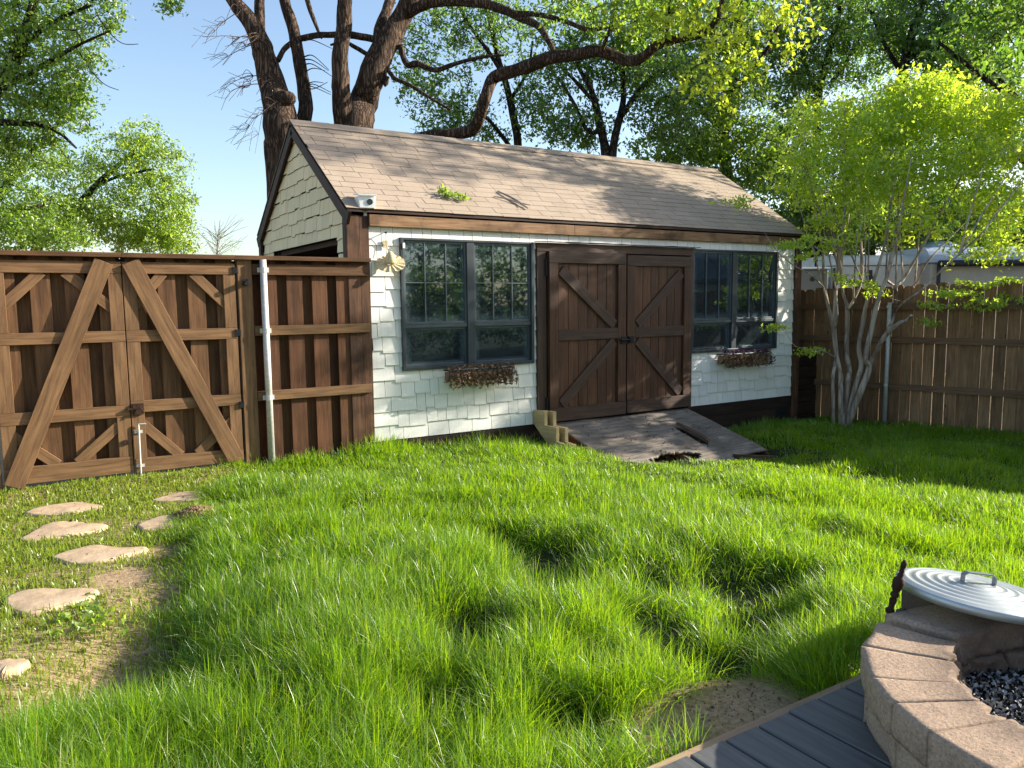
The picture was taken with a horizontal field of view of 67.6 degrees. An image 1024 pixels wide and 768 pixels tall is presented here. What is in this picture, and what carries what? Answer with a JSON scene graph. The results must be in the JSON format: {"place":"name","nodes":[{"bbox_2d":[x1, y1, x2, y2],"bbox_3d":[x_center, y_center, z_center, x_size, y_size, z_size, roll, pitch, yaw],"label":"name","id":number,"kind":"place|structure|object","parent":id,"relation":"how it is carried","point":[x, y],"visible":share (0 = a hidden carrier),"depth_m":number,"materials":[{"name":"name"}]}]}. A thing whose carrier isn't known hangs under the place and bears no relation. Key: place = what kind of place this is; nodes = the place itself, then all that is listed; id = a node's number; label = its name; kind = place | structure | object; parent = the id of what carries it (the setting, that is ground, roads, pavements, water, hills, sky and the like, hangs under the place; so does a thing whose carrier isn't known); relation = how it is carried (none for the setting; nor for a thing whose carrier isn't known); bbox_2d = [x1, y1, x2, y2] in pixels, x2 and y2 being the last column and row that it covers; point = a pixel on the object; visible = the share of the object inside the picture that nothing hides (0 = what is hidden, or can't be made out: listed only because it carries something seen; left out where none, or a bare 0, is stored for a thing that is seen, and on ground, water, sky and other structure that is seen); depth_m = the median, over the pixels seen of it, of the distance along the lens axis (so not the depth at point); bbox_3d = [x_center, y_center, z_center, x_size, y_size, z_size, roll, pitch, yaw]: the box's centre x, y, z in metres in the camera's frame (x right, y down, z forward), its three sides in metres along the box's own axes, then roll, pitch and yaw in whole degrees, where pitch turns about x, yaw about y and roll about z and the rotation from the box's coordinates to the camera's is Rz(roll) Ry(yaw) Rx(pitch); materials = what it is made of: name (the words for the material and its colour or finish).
{"place":"outdoors","nodes":[
{"label":"outdoors","id":0,"kind":"place"},
{"bbox_2d":[0,461,263,762],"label":"path grass","id":1,"kind":"structure","parent":0,"point":[134,496],"depth_m":4.69,"materials":[{"name":"green plant"}]},
{"bbox_2d":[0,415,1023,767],"bbox_3d":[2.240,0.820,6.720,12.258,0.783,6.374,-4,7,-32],"label":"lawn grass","id":2,"kind":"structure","parent":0,"point":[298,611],"depth_m":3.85,"materials":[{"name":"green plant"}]},
{"bbox_2d":[0,372,1023,767],"bbox_3d":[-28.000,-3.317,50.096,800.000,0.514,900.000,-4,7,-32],"label":"ground","id":3,"kind":"structure","parent":0,"point":[136,580],"depth_m":3.79,"materials":[{"name":"soil"}]},
{"bbox_2d":[0,461,2,491],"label":"board fence","id":4,"kind":"object","parent":3,"relation":"on","point":[1,486],"depth_m":6.18,"materials":[{"name":"brown wood"}]},
{"bbox_2d":[0,658,29,680],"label":"stepping stone","id":5,"kind":"object","parent":3,"relation":"on","point":[17,666],"visible":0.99,"depth_m":3.24,"materials":[{"name":"beige stone"}]},
{"bbox_2d":[5,588,98,617],"bbox_3d":[-2.415,1.143,4.024,0.428,0.068,0.406,-4,7,-32],"label":"stepping stone","id":6,"kind":"object","parent":3,"relation":"on","point":[31,600],"visible":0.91,"depth_m":3.98,"materials":[{"name":"beige stone"}]},
{"bbox_2d":[0,143,104,251],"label":"leafy tree","id":7,"kind":"object","parent":3,"relation":"on","point":[15,227],"visible":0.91,"depth_m":19.96,"materials":[{"name":"green plant"}]},
{"bbox_2d":[24,502,103,516],"bbox_3d":[-3.376,0.968,5.772,0.455,0.073,0.400,2,7,23],"label":"stepping stone","id":8,"kind":"object","parent":3,"relation":"on","point":[56,509],"visible":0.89,"depth_m":5.75,"materials":[{"name":"beige stone"}]},
{"bbox_2d":[21,521,107,543],"bbox_3d":[-3.074,1.019,5.264,0.524,0.072,0.444,-4,7,-32],"label":"stepping stone","id":9,"kind":"object","parent":3,"relation":"on","point":[58,529],"visible":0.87,"depth_m":5.21,"materials":[{"name":"beige stone"}]},
{"bbox_2d":[0,250,133,488],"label":"gate leaf","id":10,"kind":"object","parent":3,"relation":"on","point":[64,401],"visible":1,"depth_m":6.35,"materials":[{"name":"brown wood"}]},
{"bbox_2d":[40,592,130,639],"bbox_3d":[-2.094,1.136,3.752,0.379,0.078,0.648,-4,7,-32],"label":"leafy weed","id":11,"kind":"object","parent":3,"relation":"on","point":[96,617],"visible":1,"depth_m":3.71,"materials":[{"name":"green plant"}]},
{"bbox_2d":[0,0,187,178],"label":"leafy tree","id":12,"kind":"object","parent":3,"relation":"on","point":[13,76],"visible":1,"depth_m":14.87,"materials":[{"name":"green plant"}]},
{"bbox_2d":[51,545,148,565],"bbox_3d":[-2.553,1.073,4.712,0.527,0.069,0.335,0,6,8],"label":"stepping stone","id":13,"kind":"object","parent":3,"relation":"on","point":[100,553],"visible":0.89,"depth_m":4.70,"materials":[{"name":"beige stone"}]},
{"bbox_2d":[1,109,203,253],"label":"leafy tree","id":14,"kind":"object","parent":3,"relation":"on","point":[137,233],"visible":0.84,"depth_m":22.66,"materials":[{"name":"green plant"}]},
{"bbox_2d":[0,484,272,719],"bbox_3d":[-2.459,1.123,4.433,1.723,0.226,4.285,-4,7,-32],"label":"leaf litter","id":15,"kind":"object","parent":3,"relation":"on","point":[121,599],"visible":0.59,"depth_m":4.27,"materials":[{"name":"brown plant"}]},
{"bbox_2d":[136,515,201,531],"bbox_3d":[-2.356,1.001,5.359,0.536,0.070,0.384,1,6,17],"label":"stepping stone","id":16,"kind":"object","parent":3,"relation":"on","point":[152,524],"visible":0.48,"depth_m":5.34,"materials":[{"name":"beige stone"}]},
{"bbox_2d":[172,504,218,521],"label":"loose soil","id":17,"kind":"structure","parent":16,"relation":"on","point":[193,509],"depth_m":5.48,"materials":[{"name":"brown soil"}]},
{"bbox_2d":[152,491,207,503],"bbox_3d":[-2.628,0.924,6.110,0.449,0.071,0.331,-4,7,-32],"label":"stepping stone","id":18,"kind":"object","parent":3,"relation":"on","point":[174,496],"visible":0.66,"depth_m":6.06,"materials":[{"name":"beige stone"}]},
{"bbox_2d":[120,253,243,475],"bbox_3d":[-2.938,-0.156,6.883,0.990,1.994,0.196,-4,7,-32],"label":"gate leaf","id":19,"kind":"object","parent":3,"relation":"on","point":[182,332],"visible":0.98,"depth_m":6.86,"materials":[{"name":"brown wood"}]},
{"bbox_2d":[192,214,247,254],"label":"bare tree","id":20,"kind":"object","parent":3,"relation":"on","point":[217,234],"visible":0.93,"depth_m":40.12,"materials":[{"name":"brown plant"}]},
{"bbox_2d":[193,0,331,197],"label":"forked oak","id":21,"kind":"object","parent":3,"relation":"on","point":[278,99],"visible":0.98,"depth_m":14.45,"materials":[{"name":"brown plant"}]},
{"bbox_2d":[257,259,275,466],"bbox_3d":[-2.293,-0.163,7.197,0.105,1.988,0.070,-4,7,-32],"label":"steel post","id":22,"kind":"object","parent":3,"relation":"on","point":[265,330],"visible":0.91,"depth_m":7.17,"materials":[{"name":"silver metal"}]},
{"bbox_2d":[233,255,371,466],"bbox_3d":[-2.000,-0.190,7.479,1.312,2.074,0.185,-4,7,-32],"label":"board fence","id":23,"kind":"object","parent":3,"relation":"on","point":[313,388],"visible":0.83,"depth_m":7.43,"materials":[{"name":"brown wood"}]},
{"bbox_2d":[243,279,248,285],"bbox_3d":[-2.442,-0.931,7.024,0.051,0.066,0.064,-4,7,-32],"label":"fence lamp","id":24,"kind":"object","parent":23,"relation":"attached to","point":[245,282],"visible":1,"depth_m":7.00,"materials":[{"name":"metal"}]},
{"bbox_2d":[388,0,575,146],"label":"slim tree","id":25,"kind":"object","parent":3,"relation":"on","point":[492,29],"visible":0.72,"depth_m":18.87,"materials":[{"name":"green plant"}]},
{"bbox_2d":[256,119,804,452],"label":"garden shed","id":26,"kind":"structure","parent":3,"relation":"on","point":[583,285],"depth_m":9.12,"materials":[{"name":"paint"}]},
{"bbox_2d":[353,194,376,215],"bbox_3d":[-1.470,-1.794,7.660,0.188,0.235,0.202,-3,7,-24],"label":"security camera","id":27,"kind":"object","parent":26,"relation":"on","point":[368,201],"visible":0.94,"depth_m":7.59,"materials":[{"name":"white plastic"}]},
{"bbox_2d":[375,232,404,272],"bbox_3d":[-1.239,-1.337,7.766,0.304,0.415,0.159,-2,6,-16],"label":"wall ornament","id":28,"kind":"object","parent":26,"relation":"attached to","point":[390,257],"depth_m":7.74,"materials":[{"name":"metal"}]},
{"bbox_2d":[437,183,471,200],"bbox_3d":[-0.634,-2.107,8.374,0.386,0.222,0.238,0,6,4],"label":"leafy sprig","id":29,"kind":"object","parent":26,"relation":"on","point":[444,192],"visible":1,"depth_m":8.38,"materials":[{"name":"green plant"}]},
{"bbox_2d":[399,237,534,370],"bbox_3d":[-0.475,-0.878,8.411,1.650,1.379,0.120,-4,7,-32],"label":"window","id":30,"kind":"structure","parent":26,"relation":"in","point":[467,284],"depth_m":8.35,"materials":[{"name":"glass"}]},
{"bbox_2d":[443,362,518,389],"bbox_3d":[-0.324,-0.094,8.386,0.892,0.287,0.213,-4,7,-32],"label":"window box","id":31,"kind":"object","parent":26,"relation":"attached to","point":[481,375],"visible":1,"depth_m":8.33,"materials":[{"name":"metal"}]},
{"bbox_2d":[493,191,529,208],"bbox_3d":[0.005,-2.132,8.831,0.408,0.239,0.190,1,6,14],"label":"fallen twig","id":32,"kind":"object","parent":26,"relation":"on","point":[516,201],"visible":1,"depth_m":8.81,"materials":[{"name":"wood"}]},
{"bbox_2d":[545,251,629,421],"bbox_3d":[0.942,-0.578,9.223,1.273,1.988,0.103,-4,7,-32],"label":"barn door","id":33,"kind":"structure","parent":26,"relation":"in","point":[587,339],"depth_m":9.20,"materials":[{"name":"brown wood"}]},
{"bbox_2d":[626,255,691,412],"bbox_3d":[1.891,-0.647,9.813,1.098,1.967,0.106,-4,7,-32],"label":"barn door","id":34,"kind":"structure","parent":26,"relation":"in","point":[658,288],"depth_m":9.81,"materials":[{"name":"brown wood"}]},
{"bbox_2d":[692,249,778,352],"bbox_3d":[3.074,-1.153,10.622,1.710,1.379,0.120,-4,7,-32],"label":"window","id":35,"kind":"structure","parent":26,"relation":"in","point":[729,286],"depth_m":10.58,"materials":[{"name":"glass"}]},
{"bbox_2d":[716,348,775,368],"bbox_3d":[3.273,-0.358,10.627,1.048,0.274,0.217,-4,7,-32],"label":"window box","id":36,"kind":"object","parent":26,"relation":"attached to","point":[736,359],"visible":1,"depth_m":10.55,"materials":[{"name":"metal"}]},
{"bbox_2d":[276,0,826,138],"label":"crooked oak","id":37,"kind":"object","parent":3,"relation":"on","point":[357,106],"visible":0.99,"depth_m":13.17,"materials":[{"name":"green plant"}]},
{"bbox_2d":[533,410,575,447],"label":"pine stringers","id":38,"kind":"object","parent":3,"relation":"on","point":[549,429],"visible":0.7,"depth_m":8.75,"materials":[{"name":"beige wood"}]},
{"bbox_2d":[515,0,732,156],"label":"forked tree","id":39,"kind":"object","parent":3,"relation":"on","point":[626,75],"visible":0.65,"depth_m":17.48,"materials":[{"name":"green plant"}]},
{"bbox_2d":[556,408,774,463],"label":"plywood ramp","id":40,"kind":"structure","parent":3,"relation":"on","point":[734,448],"depth_m":9.09,"materials":[{"name":"grey wood"}]},
{"bbox_2d":[575,411,730,462],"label":"leaf litter","id":41,"kind":"object","parent":40,"relation":"on","point":[654,436],"visible":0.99,"depth_m":9.00,"materials":[{"name":"brown plant"}]},
{"bbox_2d":[676,422,709,441],"bbox_3d":[2.207,0.580,9.310,0.090,0.167,0.580,-4,7,-32],"label":"loose strip","id":42,"kind":"object","parent":40,"relation":"attached to","point":[699,434],"visible":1,"depth_m":9.30,"materials":[{"name":"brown wood"}]},
{"bbox_2d":[616,675,801,747],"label":"leaf litter","id":43,"kind":"object","parent":3,"relation":"on","point":[725,711],"visible":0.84,"depth_m":2.89,"materials":[{"name":"brown plant"}]},
{"bbox_2d":[618,0,803,198],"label":"leafy tree","id":44,"kind":"object","parent":3,"relation":"on","point":[723,145],"visible":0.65,"depth_m":18.88,"materials":[{"name":"green plant"}]},
{"bbox_2d":[797,353,816,418],"bbox_3d":[4.474,0.090,11.807,0.650,1.100,0.040,-4,7,-32],"label":"plank screen","id":45,"kind":"object","parent":3,"relation":"on","point":[807,396],"visible":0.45,"depth_m":11.84,"materials":[{"name":"brown wood"}]},
{"bbox_2d":[801,267,830,290],"bbox_3d":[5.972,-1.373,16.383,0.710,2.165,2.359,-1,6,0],"label":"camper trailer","id":46,"kind":"object","parent":3,"relation":"on","point":[808,282],"visible":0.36,"depth_m":15.15,"materials":[{"name":"white metal"}]},
{"bbox_2d":[741,0,911,257],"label":"leafy tree","id":47,"kind":"object","parent":3,"relation":"on","point":[838,42],"visible":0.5,"depth_m":20.66,"materials":[{"name":"green plant"}]},
{"bbox_2d":[647,674,1023,767],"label":"wooden deck","id":48,"kind":"structure","parent":3,"relation":"on","point":[827,728],"depth_m":2.48,"materials":[{"name":"paint"}]},
{"bbox_2d":[860,604,1023,767],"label":"fire pit","id":49,"kind":"object","parent":48,"relation":"on","point":[924,707],"visible":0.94,"depth_m":2.41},
{"bbox_2d":[896,567,1023,624],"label":"metal lid","id":50,"kind":"object","parent":49,"relation":"on","point":[971,593],"visible":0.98,"depth_m":2.87,"materials":[{"name":"silver metal"}]},
{"bbox_2d":[963,667,1023,725],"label":"dark gravel","id":51,"kind":"object","parent":49,"relation":"in","point":[1013,709],"visible":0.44,"depth_m":2.67,"materials":[{"name":"black gravel"}]},
{"bbox_2d":[802,255,924,300],"bbox_3d":[7.596,-1.594,17.066,2.036,2.425,2.364,-1,6,0],"label":"camper trailer","id":52,"kind":"object","parent":3,"relation":"on","point":[848,265],"visible":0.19,"depth_m":15.84,"materials":[{"name":"white metal"}]},
{"bbox_2d":[707,61,1023,425],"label":"crape myrtle","id":53,"kind":"object","parent":3,"relation":"on","point":[943,119],"visible":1,"depth_m":10.70,"materials":[{"name":"green plant"}]},
{"bbox_2d":[882,302,891,422],"bbox_3d":[5.455,-0.277,11.140,0.066,1.810,0.074,-4,7,-32],"label":"steel post","id":54,"kind":"object","parent":3,"relation":"on","point":[886,368],"visible":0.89,"depth_m":11.12,"materials":[{"name":"silver metal"}]},
{"bbox_2d":[751,139,1023,266],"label":"leafy tree","id":55,"kind":"object","parent":3,"relation":"on","point":[796,219],"visible":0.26,"depth_m":16.42,"materials":[{"name":"green plant"}]},
{"bbox_2d":[885,560,906,613],"bbox_3d":[1.445,0.950,2.968,0.135,0.572,0.042,3,7,32],"label":"iron stake","id":56,"kind":"object","parent":3,"relation":"on","point":[898,581],"visible":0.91,"depth_m":2.92,"materials":[{"name":"brown metal"}]},
{"bbox_2d":[776,94,1023,257],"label":"leafy tree","id":57,"kind":"object","parent":3,"relation":"on","point":[872,248],"visible":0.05,"depth_m":20.64,"materials":[{"name":"green plant"}]},
{"bbox_2d":[799,281,1023,434],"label":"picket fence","id":58,"kind":"object","parent":3,"relation":"on","point":[913,383],"visible":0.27,"depth_m":10.79,"materials":[{"name":"brown wood"}]},
{"bbox_2d":[845,0,1023,250],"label":"leafy tree","id":59,"kind":"object","parent":3,"relation":"on","point":[906,42],"visible":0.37,"depth_m":18.10,"materials":[{"name":"green plant"}]},
{"bbox_2d":[895,576,984,611],"bbox_3d":[1.876,1.000,3.305,0.500,0.308,0.188,-3,6,-19],"label":"block stack","id":60,"kind":"object","parent":3,"relation":"on","point":[909,600],"visible":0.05,"depth_m":3.21,"materials":[{"name":"concrete"}]},
{"bbox_2d":[883,241,1023,371],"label":"camper trailer","id":61,"kind":"object","parent":3,"relation":"on","point":[961,269],"visible":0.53,"depth_m":15.44,"materials":[{"name":"white metal"}]},
{"bbox_2d":[916,0,1023,163],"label":"shade tree","id":62,"kind":"object","parent":3,"relation":"on","point":[982,51],"visible":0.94,"depth_m":13.97,"materials":[{"name":"green plant"}]},
{"bbox_2d":[0,0,1023,260],"label":"sky","id":63,"kind":"structure","parent":0,"point":[167,75],"materials":[{"name":"blue"}]}
]}

